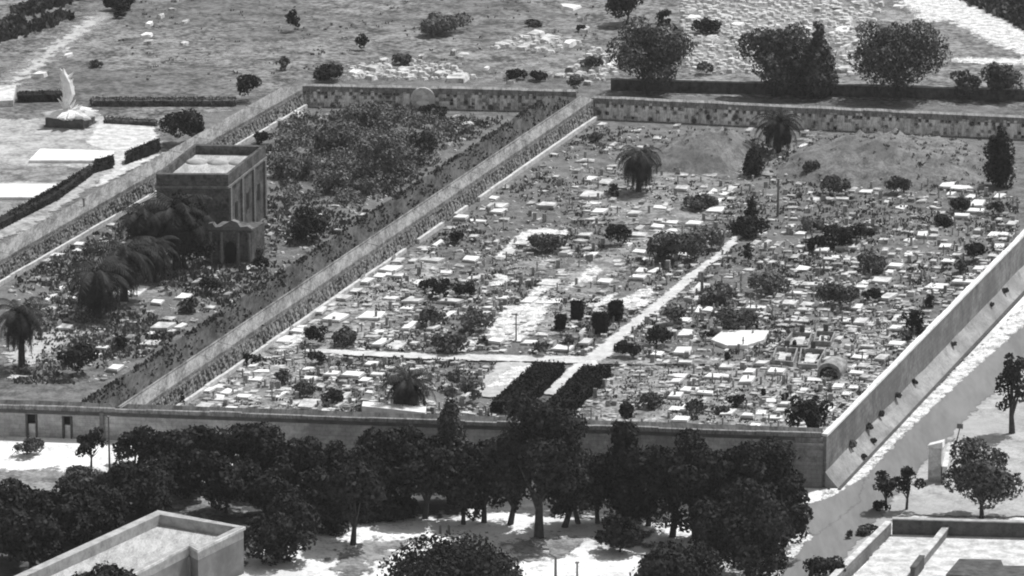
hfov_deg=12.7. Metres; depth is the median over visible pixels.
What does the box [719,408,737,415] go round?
grave
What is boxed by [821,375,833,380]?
grave
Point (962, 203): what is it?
bush
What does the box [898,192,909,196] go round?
grave
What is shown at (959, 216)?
grave
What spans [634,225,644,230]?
grave
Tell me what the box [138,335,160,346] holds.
grave
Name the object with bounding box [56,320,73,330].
grave
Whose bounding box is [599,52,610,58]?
stone block
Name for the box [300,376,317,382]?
grave
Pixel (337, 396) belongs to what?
bush
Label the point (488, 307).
grave
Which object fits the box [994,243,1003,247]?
grave
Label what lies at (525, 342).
grave
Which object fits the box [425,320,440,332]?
grave
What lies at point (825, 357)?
grave
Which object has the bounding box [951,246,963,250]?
grave
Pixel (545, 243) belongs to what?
bush
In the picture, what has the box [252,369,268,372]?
grave
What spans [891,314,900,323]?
grave
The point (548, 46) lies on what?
rubble ground
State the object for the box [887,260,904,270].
grave
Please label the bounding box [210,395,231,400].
grave
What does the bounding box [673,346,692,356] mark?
grave
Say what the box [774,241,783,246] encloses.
grave
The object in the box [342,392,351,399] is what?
grave
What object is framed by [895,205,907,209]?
grave
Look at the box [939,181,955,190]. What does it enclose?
grave
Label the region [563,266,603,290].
bare bright ground
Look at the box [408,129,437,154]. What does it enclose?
bush
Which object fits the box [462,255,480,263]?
grave
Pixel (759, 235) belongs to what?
grave
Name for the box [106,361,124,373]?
grave
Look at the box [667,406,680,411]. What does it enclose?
grave
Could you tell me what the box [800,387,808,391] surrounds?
grave
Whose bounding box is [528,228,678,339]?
bare ground
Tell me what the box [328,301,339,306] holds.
grave
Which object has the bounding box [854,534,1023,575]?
courtyard
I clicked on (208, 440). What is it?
broadleaf tree
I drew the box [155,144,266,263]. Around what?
mausoleum
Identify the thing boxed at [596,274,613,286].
grave
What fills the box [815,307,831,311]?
grave
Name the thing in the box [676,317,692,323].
grave
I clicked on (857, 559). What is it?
garden wall
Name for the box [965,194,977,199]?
grave
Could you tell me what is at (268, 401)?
weedy ground
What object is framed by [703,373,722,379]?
grave
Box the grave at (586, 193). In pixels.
[578,190,605,199]
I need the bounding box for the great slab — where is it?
[711,330,768,348]
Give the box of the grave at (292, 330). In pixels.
[289,325,303,334]
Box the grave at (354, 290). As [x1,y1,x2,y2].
[349,288,362,293]
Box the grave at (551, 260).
[545,258,559,262]
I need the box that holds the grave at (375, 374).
[369,367,384,377]
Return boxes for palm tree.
[0,297,53,366]
[63,255,132,319]
[83,236,163,301]
[112,197,169,252]
[132,235,179,282]
[135,191,214,270]
[378,365,436,408]
[615,145,662,191]
[751,110,803,152]
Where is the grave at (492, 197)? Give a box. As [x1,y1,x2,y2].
[489,195,499,199]
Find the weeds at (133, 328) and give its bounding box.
[5,113,502,384]
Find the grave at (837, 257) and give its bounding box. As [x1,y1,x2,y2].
[831,255,841,259]
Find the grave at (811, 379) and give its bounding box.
[804,375,821,381]
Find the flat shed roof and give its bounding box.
[946,559,1023,575]
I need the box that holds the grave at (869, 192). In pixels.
[858,190,872,194]
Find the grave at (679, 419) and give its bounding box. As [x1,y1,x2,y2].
[670,414,689,422]
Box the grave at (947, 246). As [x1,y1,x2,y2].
[938,243,952,249]
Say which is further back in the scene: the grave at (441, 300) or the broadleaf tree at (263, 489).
the grave at (441, 300)
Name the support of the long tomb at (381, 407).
on the terrace ground at (86, 384)
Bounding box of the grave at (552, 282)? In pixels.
[537,279,560,286]
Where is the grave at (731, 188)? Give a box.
[720,186,737,191]
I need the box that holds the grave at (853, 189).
[848,187,857,192]
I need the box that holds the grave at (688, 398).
[686,394,698,401]
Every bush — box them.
[12,436,44,454]
[55,342,98,370]
[59,465,105,489]
[89,59,102,66]
[102,0,135,11]
[113,10,126,17]
[114,334,127,347]
[157,108,204,137]
[176,296,199,312]
[180,392,184,404]
[195,237,217,258]
[198,277,222,290]
[235,74,261,96]
[236,262,246,271]
[243,353,261,364]
[252,256,269,267]
[253,130,272,144]
[256,244,263,255]
[262,324,266,343]
[270,153,320,179]
[273,369,289,382]
[275,56,289,70]
[285,9,299,26]
[290,206,330,240]
[293,379,316,396]
[303,325,328,342]
[307,351,326,361]
[311,168,352,191]
[313,63,343,80]
[313,119,361,148]
[313,519,349,536]
[320,388,343,403]
[331,325,357,347]
[343,101,401,128]
[349,178,376,190]
[352,132,411,173]
[354,33,369,48]
[354,401,368,411]
[356,495,419,522]
[391,53,411,65]
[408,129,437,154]
[417,307,448,324]
[418,12,472,35]
[418,104,448,116]
[418,277,452,297]
[430,333,469,354]
[444,369,466,383]
[448,230,463,241]
[451,281,476,294]
[456,378,485,399]
[460,307,494,330]
[476,337,487,344]
[505,68,527,79]
[524,19,542,26]
[526,233,562,251]
[529,70,547,79]
[531,340,549,353]
[562,335,575,344]
[566,75,583,88]
[576,24,587,30]
[579,55,603,66]
[586,131,602,141]
[603,224,632,243]
[609,183,618,195]
[613,339,641,356]
[632,391,664,409]
[644,325,674,345]
[645,231,702,257]
[646,243,670,256]
[655,8,671,24]
[663,306,686,325]
[683,193,718,210]
[685,399,706,411]
[689,224,724,248]
[691,17,722,33]
[696,61,714,73]
[698,281,737,304]
[702,330,716,336]
[710,405,729,414]
[716,308,758,329]
[724,351,730,359]
[725,215,769,237]
[725,394,747,407]
[738,243,754,259]
[741,146,764,177]
[747,270,791,293]
[760,387,765,395]
[781,392,788,399]
[799,216,826,231]
[802,160,820,172]
[802,555,846,575]
[805,235,828,250]
[815,283,859,304]
[820,174,850,195]
[822,222,868,248]
[822,368,841,377]
[845,529,852,536]
[849,440,856,448]
[855,523,878,536]
[857,228,875,237]
[857,251,887,274]
[861,287,881,299]
[866,422,873,429]
[872,500,890,510]
[878,410,884,416]
[884,175,912,192]
[895,392,901,397]
[900,309,924,333]
[900,333,912,339]
[922,294,934,306]
[934,214,952,226]
[948,196,970,209]
[954,259,967,271]
[964,241,988,256]
[986,200,1004,213]
[1002,287,1008,293]
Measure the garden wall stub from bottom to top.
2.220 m
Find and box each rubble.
[7,114,1016,425]
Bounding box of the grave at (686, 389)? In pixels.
[679,386,698,393]
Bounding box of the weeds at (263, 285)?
[81,94,569,405]
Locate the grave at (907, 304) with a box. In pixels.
[901,302,911,306]
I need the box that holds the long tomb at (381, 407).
[362,401,425,413]
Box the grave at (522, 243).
[512,237,529,246]
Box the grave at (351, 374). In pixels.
[340,366,365,379]
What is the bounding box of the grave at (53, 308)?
[42,306,55,311]
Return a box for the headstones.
[212,149,1018,426]
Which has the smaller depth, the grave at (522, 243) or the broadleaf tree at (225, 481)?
the broadleaf tree at (225, 481)
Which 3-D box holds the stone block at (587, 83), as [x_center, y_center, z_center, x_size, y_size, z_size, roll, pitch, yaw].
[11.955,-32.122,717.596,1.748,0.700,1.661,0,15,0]
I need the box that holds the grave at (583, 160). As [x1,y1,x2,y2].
[574,158,594,162]
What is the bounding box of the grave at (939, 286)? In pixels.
[923,283,949,290]
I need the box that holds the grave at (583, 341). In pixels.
[577,335,593,346]
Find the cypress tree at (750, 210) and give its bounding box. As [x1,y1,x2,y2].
[744,196,757,216]
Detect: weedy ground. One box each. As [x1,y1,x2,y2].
[0,269,177,379]
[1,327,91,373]
[185,245,457,410]
[566,168,752,228]
[576,309,915,429]
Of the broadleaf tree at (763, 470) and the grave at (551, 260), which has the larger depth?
the grave at (551, 260)
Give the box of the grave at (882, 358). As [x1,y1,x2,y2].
[873,354,890,362]
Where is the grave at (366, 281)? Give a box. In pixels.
[360,274,375,284]
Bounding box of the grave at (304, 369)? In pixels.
[302,367,313,371]
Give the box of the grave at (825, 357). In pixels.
[821,352,831,362]
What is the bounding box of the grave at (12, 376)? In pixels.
[7,375,19,380]
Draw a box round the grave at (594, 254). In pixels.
[583,252,598,256]
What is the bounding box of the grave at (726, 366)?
[718,359,736,369]
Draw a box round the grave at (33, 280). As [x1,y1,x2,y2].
[29,276,39,282]
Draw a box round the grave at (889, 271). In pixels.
[885,269,893,274]
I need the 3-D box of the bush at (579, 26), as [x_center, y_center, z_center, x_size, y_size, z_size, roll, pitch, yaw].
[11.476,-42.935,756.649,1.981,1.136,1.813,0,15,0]
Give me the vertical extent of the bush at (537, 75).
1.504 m
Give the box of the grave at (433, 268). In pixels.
[429,266,439,270]
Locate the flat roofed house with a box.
[15,510,245,575]
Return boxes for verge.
[763,305,1023,573]
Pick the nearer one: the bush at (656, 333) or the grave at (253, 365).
the grave at (253, 365)
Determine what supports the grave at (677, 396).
on the terrace ground at (86, 384)
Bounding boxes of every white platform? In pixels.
[0,85,15,106]
[0,184,55,199]
[29,148,113,162]
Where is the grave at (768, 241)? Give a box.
[761,239,772,245]
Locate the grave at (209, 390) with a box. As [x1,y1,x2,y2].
[203,387,216,393]
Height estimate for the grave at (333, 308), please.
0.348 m
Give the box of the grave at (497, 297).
[495,296,509,299]
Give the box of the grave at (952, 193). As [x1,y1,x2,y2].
[946,192,956,195]
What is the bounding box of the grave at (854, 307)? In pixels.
[849,299,863,310]
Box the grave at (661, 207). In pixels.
[653,205,666,209]
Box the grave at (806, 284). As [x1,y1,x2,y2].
[799,282,823,288]
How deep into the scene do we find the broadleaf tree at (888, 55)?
703.58 m
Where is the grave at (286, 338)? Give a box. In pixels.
[276,335,296,342]
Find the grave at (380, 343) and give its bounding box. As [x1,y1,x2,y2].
[371,338,392,348]
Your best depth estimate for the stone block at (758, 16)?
767.10 m
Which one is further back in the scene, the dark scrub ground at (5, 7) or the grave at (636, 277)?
the dark scrub ground at (5, 7)
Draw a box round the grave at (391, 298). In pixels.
[382,292,399,300]
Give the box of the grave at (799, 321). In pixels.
[783,315,809,323]
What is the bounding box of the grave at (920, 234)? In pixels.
[917,231,927,238]
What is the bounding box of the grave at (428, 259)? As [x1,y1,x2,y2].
[417,256,446,263]
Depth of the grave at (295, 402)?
547.27 m
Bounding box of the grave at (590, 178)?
[581,174,597,182]
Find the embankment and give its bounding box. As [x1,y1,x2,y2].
[825,266,1023,488]
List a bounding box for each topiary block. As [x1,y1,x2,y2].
[553,313,567,330]
[569,299,584,320]
[591,310,609,333]
[608,299,623,320]
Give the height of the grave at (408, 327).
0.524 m
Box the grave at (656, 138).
[653,135,661,139]
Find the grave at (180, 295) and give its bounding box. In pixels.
[173,289,192,299]
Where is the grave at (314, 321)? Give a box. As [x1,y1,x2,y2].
[308,319,321,324]
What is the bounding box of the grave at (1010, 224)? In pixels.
[1005,221,1017,227]
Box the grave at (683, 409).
[679,404,697,412]
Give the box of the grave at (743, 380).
[738,375,755,384]
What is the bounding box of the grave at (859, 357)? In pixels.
[849,351,868,360]
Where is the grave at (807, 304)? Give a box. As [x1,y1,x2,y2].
[799,297,814,306]
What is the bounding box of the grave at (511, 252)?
[502,249,515,255]
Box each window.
[235,201,237,217]
[246,192,248,208]
[257,183,259,199]
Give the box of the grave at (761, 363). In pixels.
[754,358,770,367]
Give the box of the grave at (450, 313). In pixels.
[446,311,456,317]
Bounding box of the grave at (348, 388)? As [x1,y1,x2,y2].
[343,386,352,390]
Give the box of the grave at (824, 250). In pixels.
[813,245,829,253]
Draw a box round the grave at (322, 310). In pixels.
[315,306,326,315]
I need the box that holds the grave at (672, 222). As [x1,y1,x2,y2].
[664,220,678,223]
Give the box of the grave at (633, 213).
[626,210,642,216]
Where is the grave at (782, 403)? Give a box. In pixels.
[777,398,794,406]
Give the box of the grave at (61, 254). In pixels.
[50,253,64,257]
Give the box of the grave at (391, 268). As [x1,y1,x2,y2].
[378,265,403,272]
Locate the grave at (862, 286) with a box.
[857,285,867,288]
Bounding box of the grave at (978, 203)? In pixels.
[970,199,985,207]
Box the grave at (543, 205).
[536,201,557,209]
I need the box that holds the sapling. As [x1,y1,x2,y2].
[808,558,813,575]
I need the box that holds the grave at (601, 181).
[596,176,614,184]
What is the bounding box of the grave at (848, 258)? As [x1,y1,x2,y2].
[843,255,850,260]
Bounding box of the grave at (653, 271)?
[647,267,661,273]
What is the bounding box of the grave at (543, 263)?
[538,261,549,265]
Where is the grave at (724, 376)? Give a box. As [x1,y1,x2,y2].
[719,374,732,379]
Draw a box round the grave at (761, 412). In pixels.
[756,410,766,414]
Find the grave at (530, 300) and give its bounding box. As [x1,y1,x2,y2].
[519,297,537,303]
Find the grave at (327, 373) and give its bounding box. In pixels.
[322,366,340,378]
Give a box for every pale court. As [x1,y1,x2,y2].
[470,361,532,396]
[486,364,530,388]
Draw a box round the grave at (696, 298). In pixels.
[693,295,700,302]
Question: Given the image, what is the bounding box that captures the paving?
[85,120,164,186]
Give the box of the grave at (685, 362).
[677,360,692,365]
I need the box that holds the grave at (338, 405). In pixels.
[329,399,345,407]
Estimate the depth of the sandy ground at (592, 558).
506.47 m
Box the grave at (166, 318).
[161,316,176,321]
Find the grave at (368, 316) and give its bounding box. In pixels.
[356,311,385,320]
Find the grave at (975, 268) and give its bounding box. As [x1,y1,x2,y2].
[972,266,984,271]
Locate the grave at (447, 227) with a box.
[443,226,456,229]
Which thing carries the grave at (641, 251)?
on the terrace ground at (86, 384)
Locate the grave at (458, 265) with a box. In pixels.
[453,263,463,267]
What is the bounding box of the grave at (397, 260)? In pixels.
[390,254,405,263]
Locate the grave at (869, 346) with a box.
[859,344,875,348]
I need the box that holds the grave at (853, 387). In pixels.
[847,382,861,390]
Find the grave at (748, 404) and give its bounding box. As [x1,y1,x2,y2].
[737,403,753,408]
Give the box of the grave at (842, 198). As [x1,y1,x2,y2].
[835,197,848,200]
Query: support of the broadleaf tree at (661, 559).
on the sandy ground at (592, 558)
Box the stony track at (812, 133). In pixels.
[761,130,821,175]
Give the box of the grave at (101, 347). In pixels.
[95,345,108,349]
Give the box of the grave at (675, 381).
[669,378,683,384]
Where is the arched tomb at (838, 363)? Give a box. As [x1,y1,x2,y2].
[817,356,846,378]
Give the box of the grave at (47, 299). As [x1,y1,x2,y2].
[45,294,57,301]
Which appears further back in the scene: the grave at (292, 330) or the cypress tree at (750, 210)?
the cypress tree at (750, 210)
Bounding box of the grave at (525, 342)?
[520,338,537,345]
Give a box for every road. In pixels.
[780,325,1023,575]
[806,477,864,534]
[894,0,1023,57]
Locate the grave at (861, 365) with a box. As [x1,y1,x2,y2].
[856,360,869,368]
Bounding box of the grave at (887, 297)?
[878,292,898,302]
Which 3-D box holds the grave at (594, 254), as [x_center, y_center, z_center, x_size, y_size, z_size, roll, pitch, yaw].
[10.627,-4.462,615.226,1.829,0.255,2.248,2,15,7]
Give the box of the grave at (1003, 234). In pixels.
[998,232,1008,236]
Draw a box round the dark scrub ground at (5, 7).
[0,0,93,55]
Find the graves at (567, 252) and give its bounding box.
[7,122,1018,431]
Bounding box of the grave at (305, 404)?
[297,399,321,409]
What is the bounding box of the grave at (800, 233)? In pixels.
[794,231,804,235]
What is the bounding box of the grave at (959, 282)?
[950,279,973,285]
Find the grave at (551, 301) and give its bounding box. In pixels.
[545,299,562,303]
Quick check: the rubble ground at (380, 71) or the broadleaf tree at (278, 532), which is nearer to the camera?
the broadleaf tree at (278, 532)
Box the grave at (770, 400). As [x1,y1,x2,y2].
[766,398,778,402]
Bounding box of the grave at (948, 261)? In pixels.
[940,259,955,263]
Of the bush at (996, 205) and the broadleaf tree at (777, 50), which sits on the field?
the broadleaf tree at (777, 50)
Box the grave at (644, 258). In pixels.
[643,257,652,261]
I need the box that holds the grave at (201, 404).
[195,400,214,406]
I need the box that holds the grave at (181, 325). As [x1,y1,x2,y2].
[173,322,186,328]
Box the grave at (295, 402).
[289,400,301,405]
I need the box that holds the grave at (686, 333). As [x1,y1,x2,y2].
[677,329,692,337]
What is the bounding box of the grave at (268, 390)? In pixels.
[266,388,277,392]
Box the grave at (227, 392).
[220,388,237,395]
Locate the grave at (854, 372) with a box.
[847,368,863,375]
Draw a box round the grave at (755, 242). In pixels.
[750,240,761,245]
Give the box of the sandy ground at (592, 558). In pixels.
[0,296,1023,575]
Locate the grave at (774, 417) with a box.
[768,413,783,420]
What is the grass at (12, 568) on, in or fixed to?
on the sandy ground at (592, 558)
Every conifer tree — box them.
[427,385,477,504]
[793,21,839,98]
[982,125,1016,188]
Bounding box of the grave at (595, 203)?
[586,202,600,205]
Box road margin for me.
[759,304,1023,575]
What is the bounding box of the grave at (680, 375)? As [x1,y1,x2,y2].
[670,373,687,377]
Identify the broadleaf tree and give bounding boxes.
[0,477,59,523]
[0,503,22,561]
[0,510,67,568]
[27,476,116,544]
[72,560,136,575]
[74,426,107,468]
[83,483,128,535]
[96,458,174,515]
[111,424,150,462]
[133,479,178,515]
[137,426,194,465]
[153,435,214,498]
[158,192,209,268]
[167,429,182,436]
[176,424,235,482]
[199,450,260,513]
[220,421,290,477]
[240,462,300,512]
[243,491,324,565]
[249,433,304,485]
[288,435,347,499]
[294,468,349,523]
[313,440,352,473]
[316,455,387,545]
[329,444,395,504]
[350,426,409,496]
[377,525,525,575]
[387,423,429,496]
[392,435,455,518]
[437,447,495,524]
[454,439,504,522]
[480,394,589,538]
[483,441,531,524]
[548,443,588,527]
[568,447,602,523]
[576,451,614,523]
[594,512,643,551]
[598,398,655,525]
[604,0,643,24]
[604,15,697,94]
[608,446,667,526]
[629,538,728,575]
[631,428,707,537]
[667,443,752,526]
[668,454,727,534]
[688,495,739,564]
[694,476,796,575]
[712,442,764,507]
[731,436,810,507]
[735,22,812,95]
[761,477,813,548]
[774,449,805,483]
[784,394,832,427]
[847,18,952,100]
[872,470,896,510]
[890,465,925,509]
[941,435,1023,518]
[950,69,981,99]
[977,61,1023,93]
[994,352,1023,433]
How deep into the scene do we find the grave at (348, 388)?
552.52 m
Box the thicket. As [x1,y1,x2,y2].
[267,102,478,207]
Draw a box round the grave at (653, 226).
[650,220,664,229]
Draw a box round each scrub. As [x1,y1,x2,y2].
[0,0,1023,41]
[117,0,598,80]
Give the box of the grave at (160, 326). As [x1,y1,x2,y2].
[149,322,177,331]
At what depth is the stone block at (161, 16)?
766.85 m
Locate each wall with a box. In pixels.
[0,86,306,285]
[0,400,823,488]
[87,96,599,408]
[302,84,576,110]
[591,96,1023,138]
[611,77,1023,100]
[822,230,1023,487]
[830,521,891,575]
[892,517,1023,537]
[920,527,948,564]
[942,443,952,482]
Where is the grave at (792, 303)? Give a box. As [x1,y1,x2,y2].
[780,297,799,307]
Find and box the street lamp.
[543,550,556,575]
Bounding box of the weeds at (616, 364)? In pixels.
[6,114,1019,425]
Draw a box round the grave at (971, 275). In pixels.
[962,273,976,278]
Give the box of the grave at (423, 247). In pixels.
[416,245,430,249]
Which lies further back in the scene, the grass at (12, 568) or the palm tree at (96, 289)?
the palm tree at (96, 289)
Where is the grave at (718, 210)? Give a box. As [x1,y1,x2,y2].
[705,206,725,214]
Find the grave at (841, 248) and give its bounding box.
[834,244,855,250]
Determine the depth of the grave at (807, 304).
590.38 m
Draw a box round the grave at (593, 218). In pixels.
[585,216,602,220]
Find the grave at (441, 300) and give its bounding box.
[436,293,465,304]
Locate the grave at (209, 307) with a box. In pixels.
[203,305,215,309]
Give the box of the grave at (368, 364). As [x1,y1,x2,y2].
[364,361,379,367]
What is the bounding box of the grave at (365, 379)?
[358,377,372,382]
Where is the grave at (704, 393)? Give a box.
[696,390,713,396]
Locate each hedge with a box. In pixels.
[0,164,96,229]
[17,89,62,102]
[89,95,236,106]
[92,154,114,172]
[103,115,157,126]
[124,138,160,164]
[489,359,565,413]
[548,363,611,412]
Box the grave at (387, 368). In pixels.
[385,365,394,370]
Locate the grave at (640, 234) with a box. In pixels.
[629,228,648,237]
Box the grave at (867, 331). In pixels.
[861,330,875,333]
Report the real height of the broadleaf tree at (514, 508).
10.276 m
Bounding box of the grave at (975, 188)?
[963,186,978,190]
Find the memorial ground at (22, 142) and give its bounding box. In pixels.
[0,114,164,241]
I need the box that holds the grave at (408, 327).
[400,321,417,331]
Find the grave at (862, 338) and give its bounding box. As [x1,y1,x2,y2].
[858,337,873,339]
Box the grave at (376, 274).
[372,271,386,278]
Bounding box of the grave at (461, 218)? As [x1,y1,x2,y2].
[452,214,469,221]
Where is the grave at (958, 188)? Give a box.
[950,185,967,191]
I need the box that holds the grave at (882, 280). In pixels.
[871,276,892,284]
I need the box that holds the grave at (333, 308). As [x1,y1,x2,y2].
[327,306,338,310]
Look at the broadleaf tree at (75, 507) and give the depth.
494.86 m
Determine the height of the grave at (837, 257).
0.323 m
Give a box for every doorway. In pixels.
[28,414,37,436]
[64,416,72,437]
[225,241,235,263]
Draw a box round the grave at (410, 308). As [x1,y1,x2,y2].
[399,306,413,310]
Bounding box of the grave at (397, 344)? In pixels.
[384,340,407,351]
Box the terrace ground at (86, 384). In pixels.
[0,76,1023,435]
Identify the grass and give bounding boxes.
[0,465,114,491]
[0,473,699,575]
[167,489,252,519]
[322,535,423,575]
[498,531,588,561]
[588,525,665,550]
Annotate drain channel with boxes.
[838,291,1023,489]
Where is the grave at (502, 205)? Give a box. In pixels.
[485,202,509,208]
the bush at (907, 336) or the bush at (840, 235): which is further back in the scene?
the bush at (840, 235)
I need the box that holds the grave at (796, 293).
[785,288,802,295]
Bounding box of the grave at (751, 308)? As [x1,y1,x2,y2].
[745,300,766,310]
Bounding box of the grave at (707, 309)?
[702,306,714,312]
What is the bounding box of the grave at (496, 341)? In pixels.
[487,335,505,346]
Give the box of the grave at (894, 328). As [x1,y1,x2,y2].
[888,321,902,331]
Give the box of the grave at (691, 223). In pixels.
[684,220,703,226]
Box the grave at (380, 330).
[373,329,384,332]
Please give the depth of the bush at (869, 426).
541.13 m
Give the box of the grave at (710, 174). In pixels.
[703,173,717,176]
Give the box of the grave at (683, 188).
[675,185,689,191]
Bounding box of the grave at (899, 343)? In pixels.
[887,338,906,346]
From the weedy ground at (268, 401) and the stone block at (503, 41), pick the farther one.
the stone block at (503, 41)
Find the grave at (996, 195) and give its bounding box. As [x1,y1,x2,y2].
[993,191,1006,199]
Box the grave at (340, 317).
[322,312,350,322]
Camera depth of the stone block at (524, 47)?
742.73 m
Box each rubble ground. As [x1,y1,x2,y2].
[339,64,423,82]
[481,32,585,52]
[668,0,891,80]
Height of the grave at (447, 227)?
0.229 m
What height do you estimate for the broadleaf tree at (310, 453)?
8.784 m
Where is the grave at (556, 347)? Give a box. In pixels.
[550,340,574,352]
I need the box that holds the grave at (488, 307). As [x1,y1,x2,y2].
[482,306,498,309]
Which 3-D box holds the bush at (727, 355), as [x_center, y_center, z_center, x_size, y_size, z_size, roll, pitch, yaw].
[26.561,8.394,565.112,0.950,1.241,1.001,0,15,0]
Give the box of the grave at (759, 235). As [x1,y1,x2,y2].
[757,232,766,237]
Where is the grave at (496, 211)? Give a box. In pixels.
[488,204,507,215]
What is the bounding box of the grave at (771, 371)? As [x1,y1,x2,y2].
[766,365,786,375]
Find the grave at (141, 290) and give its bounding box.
[128,285,150,296]
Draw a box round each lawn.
[0,164,85,182]
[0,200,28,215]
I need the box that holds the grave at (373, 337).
[364,332,379,339]
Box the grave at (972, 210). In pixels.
[966,208,984,214]
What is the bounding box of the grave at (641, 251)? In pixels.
[631,245,646,254]
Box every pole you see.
[106,416,110,467]
[515,313,517,341]
[575,561,578,575]
[699,271,704,293]
[776,178,780,215]
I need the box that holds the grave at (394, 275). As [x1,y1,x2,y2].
[391,270,406,278]
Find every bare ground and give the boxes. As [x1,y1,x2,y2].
[197,36,348,64]
[466,45,608,86]
[502,254,552,278]
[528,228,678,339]
[871,8,929,26]
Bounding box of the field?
[0,0,1023,135]
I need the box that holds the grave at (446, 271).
[440,270,451,273]
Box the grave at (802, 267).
[793,263,810,271]
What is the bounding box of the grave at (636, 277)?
[628,274,646,280]
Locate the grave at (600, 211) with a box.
[589,206,608,214]
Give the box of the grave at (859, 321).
[852,318,869,325]
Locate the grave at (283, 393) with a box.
[276,391,287,398]
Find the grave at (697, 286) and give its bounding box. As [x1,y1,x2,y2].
[692,282,710,293]
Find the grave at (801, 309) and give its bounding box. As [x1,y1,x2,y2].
[795,302,814,313]
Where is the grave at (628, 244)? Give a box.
[622,242,632,247]
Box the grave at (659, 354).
[649,346,664,358]
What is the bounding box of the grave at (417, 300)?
[400,296,427,304]
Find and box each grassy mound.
[651,125,765,174]
[768,128,989,190]
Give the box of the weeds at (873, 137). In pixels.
[666,126,987,185]
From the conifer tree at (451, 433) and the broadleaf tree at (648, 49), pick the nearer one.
the conifer tree at (451, 433)
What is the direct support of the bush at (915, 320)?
on the terrace ground at (86, 384)
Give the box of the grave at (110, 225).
[106,223,116,226]
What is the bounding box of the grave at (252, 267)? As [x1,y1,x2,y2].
[240,264,255,271]
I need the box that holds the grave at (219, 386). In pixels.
[213,384,223,387]
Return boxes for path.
[315,348,588,362]
[544,235,741,393]
[596,357,788,367]
[946,56,1023,64]
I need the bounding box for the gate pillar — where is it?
[928,439,944,481]
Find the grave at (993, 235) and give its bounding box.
[987,231,999,237]
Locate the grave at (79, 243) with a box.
[73,242,84,245]
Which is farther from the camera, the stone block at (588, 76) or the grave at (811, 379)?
the stone block at (588, 76)
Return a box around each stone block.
[32,71,47,77]
[63,52,72,57]
[140,32,152,37]
[143,39,153,44]
[145,21,152,26]
[156,13,164,18]
[179,41,188,44]
[276,117,287,125]
[347,69,362,75]
[364,63,381,71]
[379,57,389,62]
[397,66,415,71]
[432,70,445,76]
[444,63,450,68]
[444,141,453,149]
[445,72,468,82]
[450,49,457,55]
[455,52,469,59]
[460,121,473,126]
[493,39,514,45]
[506,79,515,83]
[515,43,529,50]
[525,29,544,37]
[540,33,560,43]
[542,71,553,79]
[554,72,565,77]
[559,4,581,10]
[563,39,576,47]
[565,65,575,71]
[577,15,586,21]
[579,26,590,32]
[581,74,594,79]
[583,80,593,85]
[585,49,597,53]
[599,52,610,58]
[605,58,617,68]
[679,7,696,11]
[685,14,700,19]
[692,40,701,44]
[720,0,730,5]
[729,33,738,39]
[731,22,744,25]
[753,13,766,19]
[814,7,823,11]
[831,6,841,9]
[835,25,850,32]
[836,42,851,55]
[837,65,851,73]
[852,0,871,7]
[852,38,859,45]
[853,24,866,30]
[892,4,902,8]
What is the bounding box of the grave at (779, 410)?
[775,408,786,412]
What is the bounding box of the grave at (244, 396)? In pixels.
[234,394,252,399]
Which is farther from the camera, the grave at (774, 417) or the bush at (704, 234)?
the bush at (704, 234)
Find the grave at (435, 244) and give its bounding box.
[432,239,442,246]
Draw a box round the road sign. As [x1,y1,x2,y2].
[956,423,962,440]
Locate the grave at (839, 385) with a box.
[832,383,844,388]
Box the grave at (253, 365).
[247,358,260,367]
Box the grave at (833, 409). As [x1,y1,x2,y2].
[825,406,836,412]
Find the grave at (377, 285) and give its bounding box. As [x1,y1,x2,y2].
[370,284,381,289]
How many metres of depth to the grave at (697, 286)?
598.24 m
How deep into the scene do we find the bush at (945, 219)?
630.11 m
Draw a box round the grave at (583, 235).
[576,229,593,237]
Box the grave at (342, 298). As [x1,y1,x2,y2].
[336,294,352,301]
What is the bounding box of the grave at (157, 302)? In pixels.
[150,299,164,305]
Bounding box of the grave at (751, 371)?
[743,368,755,374]
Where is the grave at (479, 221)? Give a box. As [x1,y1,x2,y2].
[470,219,486,222]
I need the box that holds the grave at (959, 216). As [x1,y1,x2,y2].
[954,213,969,219]
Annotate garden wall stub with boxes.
[910,555,924,575]
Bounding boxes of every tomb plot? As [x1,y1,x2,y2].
[771,340,797,366]
[781,325,811,350]
[798,341,825,369]
[813,324,834,346]
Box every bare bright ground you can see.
[276,334,304,351]
[455,339,477,351]
[479,295,554,340]
[489,274,510,285]
[492,228,569,258]
[519,279,559,300]
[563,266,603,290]
[593,293,617,311]
[619,286,656,308]
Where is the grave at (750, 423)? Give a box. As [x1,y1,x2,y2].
[747,421,761,425]
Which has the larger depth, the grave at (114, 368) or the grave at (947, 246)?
the grave at (947, 246)
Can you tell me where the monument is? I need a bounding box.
[41,68,100,128]
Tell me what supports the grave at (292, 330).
on the terrace ground at (86, 384)
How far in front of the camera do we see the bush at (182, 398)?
545.59 m
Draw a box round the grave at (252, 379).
[246,373,263,381]
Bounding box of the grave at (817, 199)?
[806,196,819,202]
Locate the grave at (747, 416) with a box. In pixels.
[740,412,756,419]
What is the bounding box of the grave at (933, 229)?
[928,227,937,232]
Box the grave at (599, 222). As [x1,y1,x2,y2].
[592,221,605,225]
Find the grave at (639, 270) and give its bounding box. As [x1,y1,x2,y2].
[634,267,647,273]
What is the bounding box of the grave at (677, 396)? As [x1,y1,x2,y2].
[667,392,683,399]

